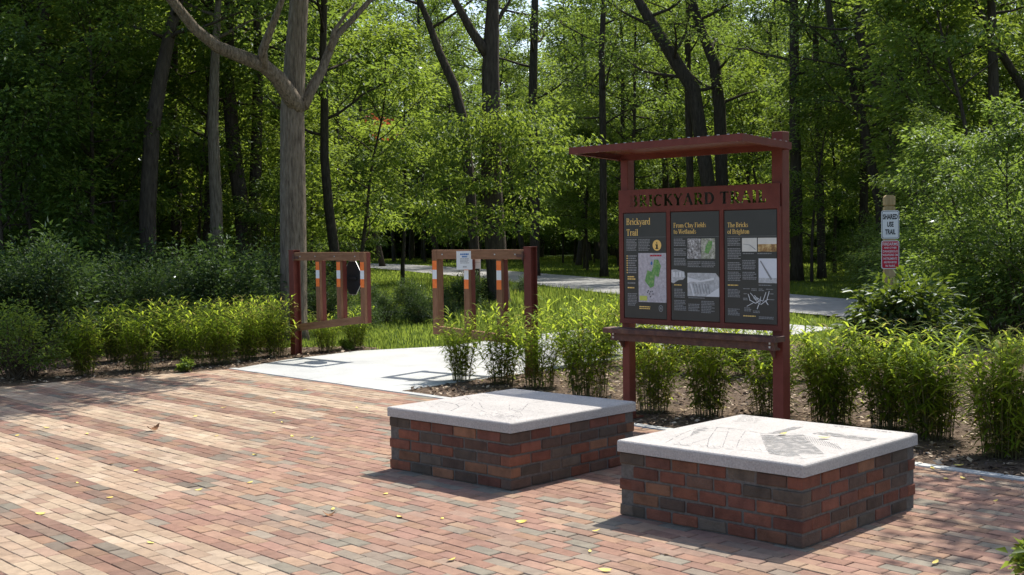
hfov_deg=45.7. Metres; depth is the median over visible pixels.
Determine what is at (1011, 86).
woodland tree
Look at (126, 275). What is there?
shrub
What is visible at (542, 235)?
understorey tree
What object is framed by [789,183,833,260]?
understorey tree
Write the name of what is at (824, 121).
understorey tree
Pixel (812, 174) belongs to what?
wood
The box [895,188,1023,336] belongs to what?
shrub
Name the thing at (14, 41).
understorey tree
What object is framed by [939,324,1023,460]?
ornamental grass
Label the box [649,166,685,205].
understorey tree
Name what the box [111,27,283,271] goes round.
understorey tree
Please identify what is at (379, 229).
understorey tree
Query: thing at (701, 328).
ornamental grass
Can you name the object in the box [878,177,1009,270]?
shrub
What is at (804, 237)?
understorey tree
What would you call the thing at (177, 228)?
slim woodland tree
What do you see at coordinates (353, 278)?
octagonal sign
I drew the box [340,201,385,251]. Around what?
understorey tree
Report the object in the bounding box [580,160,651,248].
understorey tree
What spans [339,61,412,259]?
woodland tree
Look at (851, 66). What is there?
woodland tree
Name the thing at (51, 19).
understorey tree
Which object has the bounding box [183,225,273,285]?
shrub
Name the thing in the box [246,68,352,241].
understorey tree
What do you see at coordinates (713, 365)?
ornamental grass
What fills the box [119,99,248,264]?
understorey tree
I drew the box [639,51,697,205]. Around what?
woodland tree
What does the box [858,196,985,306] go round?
shrub
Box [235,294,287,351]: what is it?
ornamental grass
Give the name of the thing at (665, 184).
woodland tree
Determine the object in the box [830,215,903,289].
shrub
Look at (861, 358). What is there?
ornamental grass
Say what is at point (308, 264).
wood
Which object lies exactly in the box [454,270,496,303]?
shrub
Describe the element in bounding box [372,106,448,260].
understorey tree
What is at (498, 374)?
ornamental grass
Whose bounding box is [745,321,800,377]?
ornamental grass
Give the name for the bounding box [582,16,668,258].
woodland tree
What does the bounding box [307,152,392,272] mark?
understorey tree
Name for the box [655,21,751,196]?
woodland tree
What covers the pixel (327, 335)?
ornamental grass
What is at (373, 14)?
woodland tree
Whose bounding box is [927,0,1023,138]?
leaning tree
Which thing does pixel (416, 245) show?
understorey tree
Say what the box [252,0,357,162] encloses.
woodland tree
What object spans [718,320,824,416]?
ornamental grass
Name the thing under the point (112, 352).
ornamental grass
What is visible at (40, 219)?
understorey tree
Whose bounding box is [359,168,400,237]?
understorey tree
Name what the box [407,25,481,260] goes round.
woodland tree
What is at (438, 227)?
understorey tree
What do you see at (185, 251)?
shrub
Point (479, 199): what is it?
understorey tree
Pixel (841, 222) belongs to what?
understorey tree
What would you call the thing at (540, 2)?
sky
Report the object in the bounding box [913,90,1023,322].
leafy tree
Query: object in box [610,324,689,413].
ornamental grass
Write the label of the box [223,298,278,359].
ornamental grass
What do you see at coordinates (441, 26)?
woodland tree
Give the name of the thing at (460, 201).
understorey tree
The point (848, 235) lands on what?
shrub
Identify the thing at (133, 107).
understorey tree
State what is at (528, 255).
swing gate
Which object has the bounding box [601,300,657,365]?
ornamental grass
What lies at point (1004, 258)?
shrub
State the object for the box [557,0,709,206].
woodland tree
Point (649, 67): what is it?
woodland tree
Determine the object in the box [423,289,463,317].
shrub
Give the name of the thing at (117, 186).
understorey tree
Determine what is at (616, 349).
ornamental grass
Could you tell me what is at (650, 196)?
understorey tree
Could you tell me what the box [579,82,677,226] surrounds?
understorey tree
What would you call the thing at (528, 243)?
woodland tree
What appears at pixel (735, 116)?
understorey tree
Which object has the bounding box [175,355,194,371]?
leafy plant
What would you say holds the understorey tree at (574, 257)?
on the ground at (559, 255)
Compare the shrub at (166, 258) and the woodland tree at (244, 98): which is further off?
the woodland tree at (244, 98)
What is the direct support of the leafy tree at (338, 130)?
on the ground at (559, 255)
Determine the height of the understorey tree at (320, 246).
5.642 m
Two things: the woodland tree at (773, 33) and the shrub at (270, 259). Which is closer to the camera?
the shrub at (270, 259)
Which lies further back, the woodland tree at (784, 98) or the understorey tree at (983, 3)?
the woodland tree at (784, 98)
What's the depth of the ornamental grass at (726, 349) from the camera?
15.69 m
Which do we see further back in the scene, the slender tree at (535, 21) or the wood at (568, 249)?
the wood at (568, 249)
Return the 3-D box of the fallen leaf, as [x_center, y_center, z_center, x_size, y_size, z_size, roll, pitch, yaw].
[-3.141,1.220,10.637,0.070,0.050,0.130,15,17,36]
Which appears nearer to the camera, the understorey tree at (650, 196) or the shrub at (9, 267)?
the shrub at (9, 267)
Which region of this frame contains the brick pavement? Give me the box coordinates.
[0,369,1023,574]
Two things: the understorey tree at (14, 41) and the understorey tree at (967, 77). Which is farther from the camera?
the understorey tree at (967, 77)
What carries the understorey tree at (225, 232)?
on the ground at (559, 255)
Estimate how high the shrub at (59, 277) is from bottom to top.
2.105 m
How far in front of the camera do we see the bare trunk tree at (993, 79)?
29.73 m
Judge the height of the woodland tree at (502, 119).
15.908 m
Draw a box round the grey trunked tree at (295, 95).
[166,0,372,341]
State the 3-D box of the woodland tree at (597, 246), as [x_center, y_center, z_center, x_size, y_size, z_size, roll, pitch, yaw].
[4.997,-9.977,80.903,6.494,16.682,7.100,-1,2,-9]
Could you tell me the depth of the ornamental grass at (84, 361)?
15.04 m
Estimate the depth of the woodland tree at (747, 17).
55.86 m
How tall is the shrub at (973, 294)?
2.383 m
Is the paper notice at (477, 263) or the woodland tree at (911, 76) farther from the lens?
the woodland tree at (911, 76)
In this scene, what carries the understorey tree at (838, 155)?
on the ground at (559, 255)
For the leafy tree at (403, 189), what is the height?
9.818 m
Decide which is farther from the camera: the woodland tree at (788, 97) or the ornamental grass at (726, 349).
the woodland tree at (788, 97)
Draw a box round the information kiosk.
[569,131,791,419]
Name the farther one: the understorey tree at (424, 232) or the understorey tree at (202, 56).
the understorey tree at (424, 232)
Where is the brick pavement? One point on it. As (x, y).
(227, 519)
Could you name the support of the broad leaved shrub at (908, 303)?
on the planting bed at (952, 453)
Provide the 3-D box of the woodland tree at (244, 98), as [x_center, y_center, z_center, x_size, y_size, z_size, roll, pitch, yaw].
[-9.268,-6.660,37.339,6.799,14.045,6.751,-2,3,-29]
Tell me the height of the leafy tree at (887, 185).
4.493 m
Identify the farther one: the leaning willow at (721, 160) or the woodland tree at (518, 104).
the woodland tree at (518, 104)
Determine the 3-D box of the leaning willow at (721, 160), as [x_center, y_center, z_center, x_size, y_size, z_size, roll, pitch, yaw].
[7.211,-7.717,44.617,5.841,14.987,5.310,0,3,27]
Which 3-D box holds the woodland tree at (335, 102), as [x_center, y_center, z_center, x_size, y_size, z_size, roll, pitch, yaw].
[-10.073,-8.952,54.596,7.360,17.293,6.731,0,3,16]
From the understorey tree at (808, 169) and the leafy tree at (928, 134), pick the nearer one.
the leafy tree at (928, 134)
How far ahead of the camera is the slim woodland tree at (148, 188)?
26.26 m
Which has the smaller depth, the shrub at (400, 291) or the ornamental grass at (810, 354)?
the ornamental grass at (810, 354)
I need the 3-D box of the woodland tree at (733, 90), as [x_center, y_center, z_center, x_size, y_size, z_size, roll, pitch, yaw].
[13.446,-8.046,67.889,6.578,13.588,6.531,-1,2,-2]
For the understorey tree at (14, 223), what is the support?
on the ground at (559, 255)
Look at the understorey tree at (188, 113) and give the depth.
37.32 m
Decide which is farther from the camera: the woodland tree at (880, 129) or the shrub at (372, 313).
the woodland tree at (880, 129)
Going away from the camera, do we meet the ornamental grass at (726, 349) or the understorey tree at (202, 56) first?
the ornamental grass at (726, 349)
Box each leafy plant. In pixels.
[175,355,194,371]
[337,337,354,349]
[996,537,1023,574]
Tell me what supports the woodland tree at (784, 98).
on the ground at (559, 255)
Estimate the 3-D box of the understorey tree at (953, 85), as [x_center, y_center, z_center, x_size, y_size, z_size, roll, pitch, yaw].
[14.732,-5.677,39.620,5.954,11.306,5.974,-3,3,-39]
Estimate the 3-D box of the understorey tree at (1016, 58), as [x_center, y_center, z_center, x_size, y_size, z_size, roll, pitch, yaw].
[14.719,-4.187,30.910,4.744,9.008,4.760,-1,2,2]
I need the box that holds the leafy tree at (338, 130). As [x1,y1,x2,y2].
[268,0,418,230]
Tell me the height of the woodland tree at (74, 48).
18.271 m
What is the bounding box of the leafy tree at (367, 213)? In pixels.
[305,13,452,297]
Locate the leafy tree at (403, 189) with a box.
[330,15,469,283]
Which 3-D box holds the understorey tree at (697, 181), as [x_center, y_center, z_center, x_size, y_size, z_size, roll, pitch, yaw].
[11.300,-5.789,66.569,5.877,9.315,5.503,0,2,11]
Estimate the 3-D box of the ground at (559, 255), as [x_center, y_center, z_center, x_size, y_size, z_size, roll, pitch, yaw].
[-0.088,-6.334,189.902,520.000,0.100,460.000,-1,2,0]
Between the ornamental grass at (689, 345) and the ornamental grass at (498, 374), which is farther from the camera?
the ornamental grass at (689, 345)
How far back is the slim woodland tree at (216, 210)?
27.31 m
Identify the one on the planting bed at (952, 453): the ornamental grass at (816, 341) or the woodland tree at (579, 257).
the ornamental grass at (816, 341)
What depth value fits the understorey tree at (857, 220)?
68.87 m
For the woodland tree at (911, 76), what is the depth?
48.10 m
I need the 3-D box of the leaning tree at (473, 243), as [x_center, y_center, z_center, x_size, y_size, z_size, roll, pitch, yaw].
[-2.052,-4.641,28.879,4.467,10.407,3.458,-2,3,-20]
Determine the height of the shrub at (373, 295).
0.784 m
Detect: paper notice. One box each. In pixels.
[456,251,471,269]
[475,259,480,268]
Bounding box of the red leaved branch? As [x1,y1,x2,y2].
[354,113,402,141]
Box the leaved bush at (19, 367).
[0,284,99,379]
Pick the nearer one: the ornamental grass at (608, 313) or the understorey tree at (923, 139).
the ornamental grass at (608, 313)
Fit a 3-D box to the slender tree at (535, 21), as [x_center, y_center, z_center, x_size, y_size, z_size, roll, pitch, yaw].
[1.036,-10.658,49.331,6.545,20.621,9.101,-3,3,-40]
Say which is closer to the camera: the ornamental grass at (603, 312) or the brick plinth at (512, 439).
the brick plinth at (512, 439)
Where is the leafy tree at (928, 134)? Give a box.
[876,118,1023,331]
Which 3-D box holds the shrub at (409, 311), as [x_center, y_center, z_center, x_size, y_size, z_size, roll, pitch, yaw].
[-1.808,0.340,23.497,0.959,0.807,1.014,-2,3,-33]
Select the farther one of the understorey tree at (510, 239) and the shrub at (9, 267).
the understorey tree at (510, 239)
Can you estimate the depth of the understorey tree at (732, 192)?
64.43 m
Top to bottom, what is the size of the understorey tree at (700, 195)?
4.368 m
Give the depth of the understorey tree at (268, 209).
34.48 m
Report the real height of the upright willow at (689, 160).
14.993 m
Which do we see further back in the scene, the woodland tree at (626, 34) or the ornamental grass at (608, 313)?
the woodland tree at (626, 34)
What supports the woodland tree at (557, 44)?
on the ground at (559, 255)
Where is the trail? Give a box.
[371,263,1022,328]
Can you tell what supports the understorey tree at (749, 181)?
on the ground at (559, 255)
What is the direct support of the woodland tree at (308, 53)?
on the ground at (559, 255)
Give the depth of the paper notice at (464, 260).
14.85 m
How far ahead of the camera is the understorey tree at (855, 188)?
67.41 m
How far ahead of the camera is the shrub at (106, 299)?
18.20 m
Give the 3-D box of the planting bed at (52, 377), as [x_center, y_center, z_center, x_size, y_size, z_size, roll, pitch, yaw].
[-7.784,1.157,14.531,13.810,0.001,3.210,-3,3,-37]
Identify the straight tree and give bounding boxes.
[690,0,862,281]
[749,0,886,278]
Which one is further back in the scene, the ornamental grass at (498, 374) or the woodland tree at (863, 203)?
the woodland tree at (863, 203)
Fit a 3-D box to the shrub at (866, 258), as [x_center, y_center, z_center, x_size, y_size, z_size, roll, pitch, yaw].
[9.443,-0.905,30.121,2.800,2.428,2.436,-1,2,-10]
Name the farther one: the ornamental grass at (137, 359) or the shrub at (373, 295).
the shrub at (373, 295)
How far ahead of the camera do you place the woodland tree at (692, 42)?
80.28 m
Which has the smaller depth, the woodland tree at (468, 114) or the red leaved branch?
the red leaved branch
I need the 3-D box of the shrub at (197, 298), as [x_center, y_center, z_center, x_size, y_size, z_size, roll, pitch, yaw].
[-5.214,0.275,19.307,2.145,1.394,2.370,1,3,40]
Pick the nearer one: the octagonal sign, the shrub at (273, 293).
the octagonal sign
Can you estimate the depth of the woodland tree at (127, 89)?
32.59 m
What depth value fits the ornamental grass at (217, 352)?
16.21 m
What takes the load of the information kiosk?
on the planting bed at (952, 453)
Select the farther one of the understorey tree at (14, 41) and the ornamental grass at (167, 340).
the understorey tree at (14, 41)
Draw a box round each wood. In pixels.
[11,16,329,270]
[18,67,855,258]
[724,62,949,259]
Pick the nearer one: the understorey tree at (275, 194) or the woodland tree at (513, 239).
the understorey tree at (275, 194)
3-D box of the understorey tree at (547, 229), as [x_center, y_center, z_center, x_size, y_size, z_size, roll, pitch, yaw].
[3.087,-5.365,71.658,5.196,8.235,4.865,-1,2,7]
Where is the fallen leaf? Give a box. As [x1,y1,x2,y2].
[147,423,158,429]
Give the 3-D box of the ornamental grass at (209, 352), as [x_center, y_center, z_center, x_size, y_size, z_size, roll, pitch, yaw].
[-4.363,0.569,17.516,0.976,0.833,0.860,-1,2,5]
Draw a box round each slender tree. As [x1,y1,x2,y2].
[427,0,596,275]
[526,0,684,276]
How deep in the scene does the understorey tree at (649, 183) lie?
63.74 m
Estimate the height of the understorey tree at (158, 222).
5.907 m
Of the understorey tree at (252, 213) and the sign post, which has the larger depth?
the understorey tree at (252, 213)
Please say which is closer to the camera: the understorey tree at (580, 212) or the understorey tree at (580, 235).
the understorey tree at (580, 235)
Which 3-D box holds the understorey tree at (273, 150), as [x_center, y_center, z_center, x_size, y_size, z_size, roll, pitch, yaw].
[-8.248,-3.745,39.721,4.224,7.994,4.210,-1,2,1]
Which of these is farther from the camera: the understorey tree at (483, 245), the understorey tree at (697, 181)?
the understorey tree at (483, 245)
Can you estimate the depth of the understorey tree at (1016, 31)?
29.35 m
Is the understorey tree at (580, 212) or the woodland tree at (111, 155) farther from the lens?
the understorey tree at (580, 212)
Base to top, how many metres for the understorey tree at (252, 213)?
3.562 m
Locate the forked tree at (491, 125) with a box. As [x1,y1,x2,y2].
[373,0,608,302]
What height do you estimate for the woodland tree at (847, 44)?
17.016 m
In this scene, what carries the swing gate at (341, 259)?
on the planting bed at (52, 377)
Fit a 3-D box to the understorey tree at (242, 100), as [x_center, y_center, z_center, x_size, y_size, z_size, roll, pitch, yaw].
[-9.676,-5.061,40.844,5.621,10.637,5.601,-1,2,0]
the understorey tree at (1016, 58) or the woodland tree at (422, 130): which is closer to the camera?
the understorey tree at (1016, 58)
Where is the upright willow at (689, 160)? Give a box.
[621,0,751,204]
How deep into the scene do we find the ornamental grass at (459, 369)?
13.98 m
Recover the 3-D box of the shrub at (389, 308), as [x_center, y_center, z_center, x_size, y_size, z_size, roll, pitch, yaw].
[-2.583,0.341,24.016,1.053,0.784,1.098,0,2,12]
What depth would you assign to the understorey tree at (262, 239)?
42.81 m
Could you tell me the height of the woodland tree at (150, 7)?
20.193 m
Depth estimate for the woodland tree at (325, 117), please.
30.52 m
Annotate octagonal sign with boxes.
[347,261,359,294]
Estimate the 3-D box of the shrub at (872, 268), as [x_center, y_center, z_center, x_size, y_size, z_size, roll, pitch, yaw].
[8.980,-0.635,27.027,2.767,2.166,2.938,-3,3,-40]
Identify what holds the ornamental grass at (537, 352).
on the planting bed at (952, 453)
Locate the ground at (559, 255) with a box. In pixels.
[12,242,1022,385]
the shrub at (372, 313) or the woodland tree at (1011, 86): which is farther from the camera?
the woodland tree at (1011, 86)
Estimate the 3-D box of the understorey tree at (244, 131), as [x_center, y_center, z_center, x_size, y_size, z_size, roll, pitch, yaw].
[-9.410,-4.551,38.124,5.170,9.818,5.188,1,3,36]
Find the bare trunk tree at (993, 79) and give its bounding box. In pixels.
[920,0,1023,212]
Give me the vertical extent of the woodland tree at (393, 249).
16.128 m
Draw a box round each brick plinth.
[387,389,635,490]
[617,415,917,548]
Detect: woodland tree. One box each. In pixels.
[0,0,158,250]
[3,0,201,243]
[10,0,200,212]
[28,22,189,240]
[45,0,195,234]
[50,0,283,273]
[79,0,345,264]
[112,0,313,179]
[127,0,318,261]
[138,0,264,265]
[141,0,310,256]
[163,0,348,257]
[199,0,434,290]
[244,3,347,134]
[251,0,366,260]
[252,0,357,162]
[280,0,397,243]
[313,0,421,251]
[329,0,431,265]
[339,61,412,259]
[350,39,434,261]
[357,0,485,249]
[363,2,447,258]
[366,17,462,259]
[394,0,513,260]
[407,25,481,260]
[419,8,511,199]
[433,0,562,263]
[433,74,480,171]
[470,28,560,192]
[471,58,527,200]
[474,13,549,248]
[474,50,538,184]
[499,26,581,203]
[502,12,587,246]
[510,0,655,265]
[512,41,574,254]
[518,0,613,260]
[520,41,598,256]
[537,0,708,270]
[542,13,614,259]
[551,4,654,257]
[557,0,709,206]
[564,0,682,227]
[577,0,728,205]
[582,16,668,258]
[585,19,630,255]
[615,0,706,198]
[617,0,736,204]
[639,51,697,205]
[655,0,786,182]
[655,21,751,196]
[660,0,779,204]
[668,0,773,161]
[677,0,755,176]
[703,0,823,201]
[710,23,810,202]
[725,0,803,93]
[731,0,845,190]
[745,0,840,175]
[747,0,811,160]
[757,0,969,266]
[784,0,931,244]
[787,0,887,179]
[793,0,1021,209]
[811,8,880,219]
[840,4,982,201]
[840,4,1020,218]
[899,3,1023,223]
[984,6,1022,230]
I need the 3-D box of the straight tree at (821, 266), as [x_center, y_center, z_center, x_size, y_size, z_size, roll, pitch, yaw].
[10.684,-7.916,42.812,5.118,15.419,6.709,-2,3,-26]
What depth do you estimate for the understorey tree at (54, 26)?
27.41 m
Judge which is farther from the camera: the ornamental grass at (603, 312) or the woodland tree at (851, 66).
the woodland tree at (851, 66)
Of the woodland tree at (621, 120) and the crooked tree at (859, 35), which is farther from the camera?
the woodland tree at (621, 120)
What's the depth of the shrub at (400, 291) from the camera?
28.93 m
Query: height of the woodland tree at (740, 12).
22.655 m
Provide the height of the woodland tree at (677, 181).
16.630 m
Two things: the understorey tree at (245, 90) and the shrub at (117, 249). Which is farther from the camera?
the understorey tree at (245, 90)
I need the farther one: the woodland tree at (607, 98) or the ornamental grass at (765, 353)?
the woodland tree at (607, 98)
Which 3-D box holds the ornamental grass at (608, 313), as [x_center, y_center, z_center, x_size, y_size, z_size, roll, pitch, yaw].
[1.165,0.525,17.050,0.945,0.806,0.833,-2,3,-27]
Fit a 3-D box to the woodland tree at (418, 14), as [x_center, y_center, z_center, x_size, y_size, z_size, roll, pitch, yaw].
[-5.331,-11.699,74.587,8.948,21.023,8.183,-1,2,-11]
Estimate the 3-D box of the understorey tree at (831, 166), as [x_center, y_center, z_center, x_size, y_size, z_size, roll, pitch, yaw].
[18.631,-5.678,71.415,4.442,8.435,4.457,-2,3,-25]
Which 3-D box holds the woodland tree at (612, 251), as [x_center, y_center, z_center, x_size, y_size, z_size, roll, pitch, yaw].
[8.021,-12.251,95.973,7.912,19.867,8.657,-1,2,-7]
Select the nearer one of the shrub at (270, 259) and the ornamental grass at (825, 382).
the ornamental grass at (825, 382)
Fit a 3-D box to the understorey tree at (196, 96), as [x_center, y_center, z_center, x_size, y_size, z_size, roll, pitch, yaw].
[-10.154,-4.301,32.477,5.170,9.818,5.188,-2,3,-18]
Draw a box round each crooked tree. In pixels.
[742,0,984,231]
[763,0,962,267]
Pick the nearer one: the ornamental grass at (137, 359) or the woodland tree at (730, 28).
the ornamental grass at (137, 359)
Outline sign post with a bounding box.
[881,195,898,316]
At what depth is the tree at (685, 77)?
43.56 m
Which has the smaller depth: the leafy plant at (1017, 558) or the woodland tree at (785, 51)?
the leafy plant at (1017, 558)
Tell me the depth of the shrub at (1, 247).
23.88 m
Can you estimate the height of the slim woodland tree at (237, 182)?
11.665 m
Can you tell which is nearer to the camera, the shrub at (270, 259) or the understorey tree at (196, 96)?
the shrub at (270, 259)
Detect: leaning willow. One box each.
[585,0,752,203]
[628,0,787,203]
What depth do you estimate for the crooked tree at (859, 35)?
35.78 m
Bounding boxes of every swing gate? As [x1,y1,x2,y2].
[288,250,371,354]
[432,246,538,376]
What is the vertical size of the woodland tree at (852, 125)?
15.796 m
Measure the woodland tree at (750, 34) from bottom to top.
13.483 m
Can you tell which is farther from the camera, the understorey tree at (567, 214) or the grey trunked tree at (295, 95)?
the understorey tree at (567, 214)
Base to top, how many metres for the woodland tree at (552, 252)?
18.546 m
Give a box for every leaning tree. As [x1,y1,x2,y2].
[372,0,486,282]
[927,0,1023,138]
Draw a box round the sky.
[354,0,1015,239]
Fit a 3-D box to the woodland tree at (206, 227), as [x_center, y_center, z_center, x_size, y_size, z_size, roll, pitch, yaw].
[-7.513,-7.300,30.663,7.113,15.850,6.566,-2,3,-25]
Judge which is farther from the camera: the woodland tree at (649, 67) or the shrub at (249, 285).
the woodland tree at (649, 67)
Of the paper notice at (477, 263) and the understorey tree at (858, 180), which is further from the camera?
the understorey tree at (858, 180)
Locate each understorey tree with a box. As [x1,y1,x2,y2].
[0,0,118,246]
[0,0,198,239]
[0,0,202,254]
[0,3,134,258]
[0,46,117,267]
[3,29,208,262]
[3,188,25,254]
[14,169,46,253]
[17,131,141,267]
[49,0,205,257]
[101,60,266,266]
[103,86,222,258]
[106,0,279,263]
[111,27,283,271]
[118,6,279,262]
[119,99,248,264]
[179,0,280,212]
[180,6,344,260]
[199,2,284,252]
[222,165,320,288]
[226,50,316,254]
[226,149,279,257]
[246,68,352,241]
[261,106,361,270]
[263,123,341,246]
[271,143,360,262]
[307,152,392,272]
[314,120,388,249]
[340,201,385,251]
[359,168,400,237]
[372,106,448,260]
[385,209,419,250]
[387,85,462,261]
[416,192,464,249]
[418,156,483,261]
[425,171,483,249]
[441,192,484,249]
[502,153,566,249]
[502,192,523,248]
[516,86,625,269]
[526,190,572,243]
[528,137,599,262]
[529,102,644,268]
[542,93,611,249]
[551,142,596,262]
[552,185,574,238]
[575,163,618,263]
[577,137,679,265]
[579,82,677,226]
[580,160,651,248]
[609,159,671,239]
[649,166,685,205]
[655,83,697,205]
[669,92,758,203]
[670,99,756,202]
[694,193,738,204]
[696,49,829,223]
[701,104,789,203]
[731,163,765,202]
[755,114,841,228]
[756,59,874,281]
[760,162,816,253]
[776,7,928,272]
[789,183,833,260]
[801,85,854,259]
[802,174,858,252]
[815,123,855,259]
[825,202,858,254]
[826,123,922,247]
[829,164,875,251]
[838,0,1023,212]
[839,166,884,249]
[844,0,1023,222]
[862,0,1018,222]
[869,4,1019,220]
[902,0,1023,233]
[999,14,1023,192]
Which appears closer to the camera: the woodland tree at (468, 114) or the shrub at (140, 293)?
the shrub at (140, 293)
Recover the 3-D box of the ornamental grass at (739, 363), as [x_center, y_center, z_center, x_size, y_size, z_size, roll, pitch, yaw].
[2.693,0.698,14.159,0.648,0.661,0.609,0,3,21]
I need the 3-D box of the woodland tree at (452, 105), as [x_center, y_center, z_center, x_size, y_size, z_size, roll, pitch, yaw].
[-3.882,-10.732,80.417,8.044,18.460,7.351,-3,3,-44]
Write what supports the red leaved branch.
attached to the leafy tree at (338, 130)
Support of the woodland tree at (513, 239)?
on the ground at (559, 255)
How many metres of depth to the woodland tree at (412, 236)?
94.74 m
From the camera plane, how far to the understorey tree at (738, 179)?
69.07 m
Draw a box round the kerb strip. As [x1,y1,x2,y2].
[229,368,1023,480]
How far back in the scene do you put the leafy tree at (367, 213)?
32.51 m
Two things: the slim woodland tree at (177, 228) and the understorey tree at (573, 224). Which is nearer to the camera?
the slim woodland tree at (177, 228)
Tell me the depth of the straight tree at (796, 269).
40.79 m
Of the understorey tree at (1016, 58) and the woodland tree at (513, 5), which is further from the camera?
the woodland tree at (513, 5)
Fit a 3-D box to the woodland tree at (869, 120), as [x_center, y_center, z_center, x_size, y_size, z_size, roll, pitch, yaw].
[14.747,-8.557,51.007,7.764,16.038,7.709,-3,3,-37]
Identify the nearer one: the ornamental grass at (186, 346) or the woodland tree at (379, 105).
the ornamental grass at (186, 346)
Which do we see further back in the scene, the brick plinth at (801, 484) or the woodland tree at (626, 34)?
the woodland tree at (626, 34)
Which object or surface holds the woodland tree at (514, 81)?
on the ground at (559, 255)
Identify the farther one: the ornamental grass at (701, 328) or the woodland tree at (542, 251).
the woodland tree at (542, 251)
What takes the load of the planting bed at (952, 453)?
on the ground at (559, 255)
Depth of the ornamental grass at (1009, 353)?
13.28 m
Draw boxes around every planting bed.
[0,346,381,385]
[405,342,1023,476]
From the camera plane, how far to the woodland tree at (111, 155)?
38.01 m
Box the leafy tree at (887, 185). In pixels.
[841,101,975,265]
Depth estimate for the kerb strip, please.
10.61 m
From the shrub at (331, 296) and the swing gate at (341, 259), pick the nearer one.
the swing gate at (341, 259)
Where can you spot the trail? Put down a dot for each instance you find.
(819, 305)
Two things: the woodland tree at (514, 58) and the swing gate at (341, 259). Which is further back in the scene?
the woodland tree at (514, 58)
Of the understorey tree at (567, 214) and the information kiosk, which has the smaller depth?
the information kiosk
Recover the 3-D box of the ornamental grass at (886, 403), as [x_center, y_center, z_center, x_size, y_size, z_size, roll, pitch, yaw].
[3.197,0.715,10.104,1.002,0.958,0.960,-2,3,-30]
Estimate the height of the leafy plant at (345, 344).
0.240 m
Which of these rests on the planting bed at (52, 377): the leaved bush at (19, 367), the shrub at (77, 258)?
the leaved bush at (19, 367)
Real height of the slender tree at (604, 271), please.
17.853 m
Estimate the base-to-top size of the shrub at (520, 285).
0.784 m
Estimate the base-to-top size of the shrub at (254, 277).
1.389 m
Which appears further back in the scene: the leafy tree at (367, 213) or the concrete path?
the leafy tree at (367, 213)
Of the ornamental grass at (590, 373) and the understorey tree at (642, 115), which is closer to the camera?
the ornamental grass at (590, 373)
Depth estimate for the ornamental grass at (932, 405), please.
9.61 m
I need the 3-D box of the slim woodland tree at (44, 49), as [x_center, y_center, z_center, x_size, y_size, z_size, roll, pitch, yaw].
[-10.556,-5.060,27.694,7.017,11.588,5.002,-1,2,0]
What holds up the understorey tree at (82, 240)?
on the ground at (559, 255)
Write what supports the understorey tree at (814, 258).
on the ground at (559, 255)
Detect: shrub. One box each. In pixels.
[0,216,137,358]
[0,222,131,330]
[0,246,21,280]
[0,250,62,351]
[0,270,67,360]
[31,250,156,352]
[68,212,165,287]
[79,234,204,347]
[79,249,187,310]
[117,263,257,345]
[132,236,226,314]
[133,237,191,292]
[154,223,289,340]
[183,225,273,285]
[217,257,279,309]
[228,269,309,329]
[240,236,332,315]
[307,250,359,305]
[307,273,358,320]
[329,299,391,330]
[351,283,393,308]
[371,289,404,322]
[387,274,431,308]
[392,284,445,325]
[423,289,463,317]
[430,271,491,311]
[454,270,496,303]
[509,272,542,292]
[817,210,875,281]
[828,264,987,359]
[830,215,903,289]
[836,205,920,288]
[846,210,933,292]
[853,208,921,264]
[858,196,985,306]
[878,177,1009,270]
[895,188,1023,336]
[904,166,1023,317]
[910,189,1023,341]
[917,175,1022,308]
[948,177,1023,328]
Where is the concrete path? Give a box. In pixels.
[242,324,830,390]
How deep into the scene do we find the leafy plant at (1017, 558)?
5.54 m
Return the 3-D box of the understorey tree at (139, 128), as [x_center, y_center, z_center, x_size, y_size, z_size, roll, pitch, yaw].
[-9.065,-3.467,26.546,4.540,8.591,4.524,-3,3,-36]
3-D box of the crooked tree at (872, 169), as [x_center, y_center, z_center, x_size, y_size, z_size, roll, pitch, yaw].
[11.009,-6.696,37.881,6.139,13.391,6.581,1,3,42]
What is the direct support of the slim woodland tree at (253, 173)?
on the ground at (559, 255)
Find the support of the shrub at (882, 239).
on the ground at (559, 255)
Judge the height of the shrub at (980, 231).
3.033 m
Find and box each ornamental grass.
[45,307,118,376]
[89,299,148,361]
[101,301,169,370]
[133,295,196,359]
[163,304,224,366]
[177,299,246,354]
[181,298,253,364]
[207,294,268,353]
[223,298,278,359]
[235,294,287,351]
[246,293,298,356]
[303,309,349,351]
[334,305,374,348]
[426,306,487,380]
[467,300,544,384]
[478,304,579,389]
[534,294,622,397]
[542,305,602,365]
[564,296,616,350]
[575,304,618,361]
[587,303,622,355]
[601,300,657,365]
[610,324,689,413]
[642,325,691,370]
[659,325,755,418]
[675,327,719,369]
[680,327,705,359]
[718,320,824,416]
[719,328,745,359]
[722,329,758,374]
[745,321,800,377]
[790,317,882,426]
[791,336,831,380]
[800,333,830,359]
[834,316,949,431]
[845,335,883,381]
[874,325,984,440]
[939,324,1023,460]
[984,331,1023,378]
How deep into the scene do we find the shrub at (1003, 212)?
22.40 m
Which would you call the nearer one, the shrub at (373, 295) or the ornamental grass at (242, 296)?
the ornamental grass at (242, 296)
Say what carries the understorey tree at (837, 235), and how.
on the ground at (559, 255)
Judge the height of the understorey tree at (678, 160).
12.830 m
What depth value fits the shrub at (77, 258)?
20.80 m
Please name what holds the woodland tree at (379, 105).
on the ground at (559, 255)

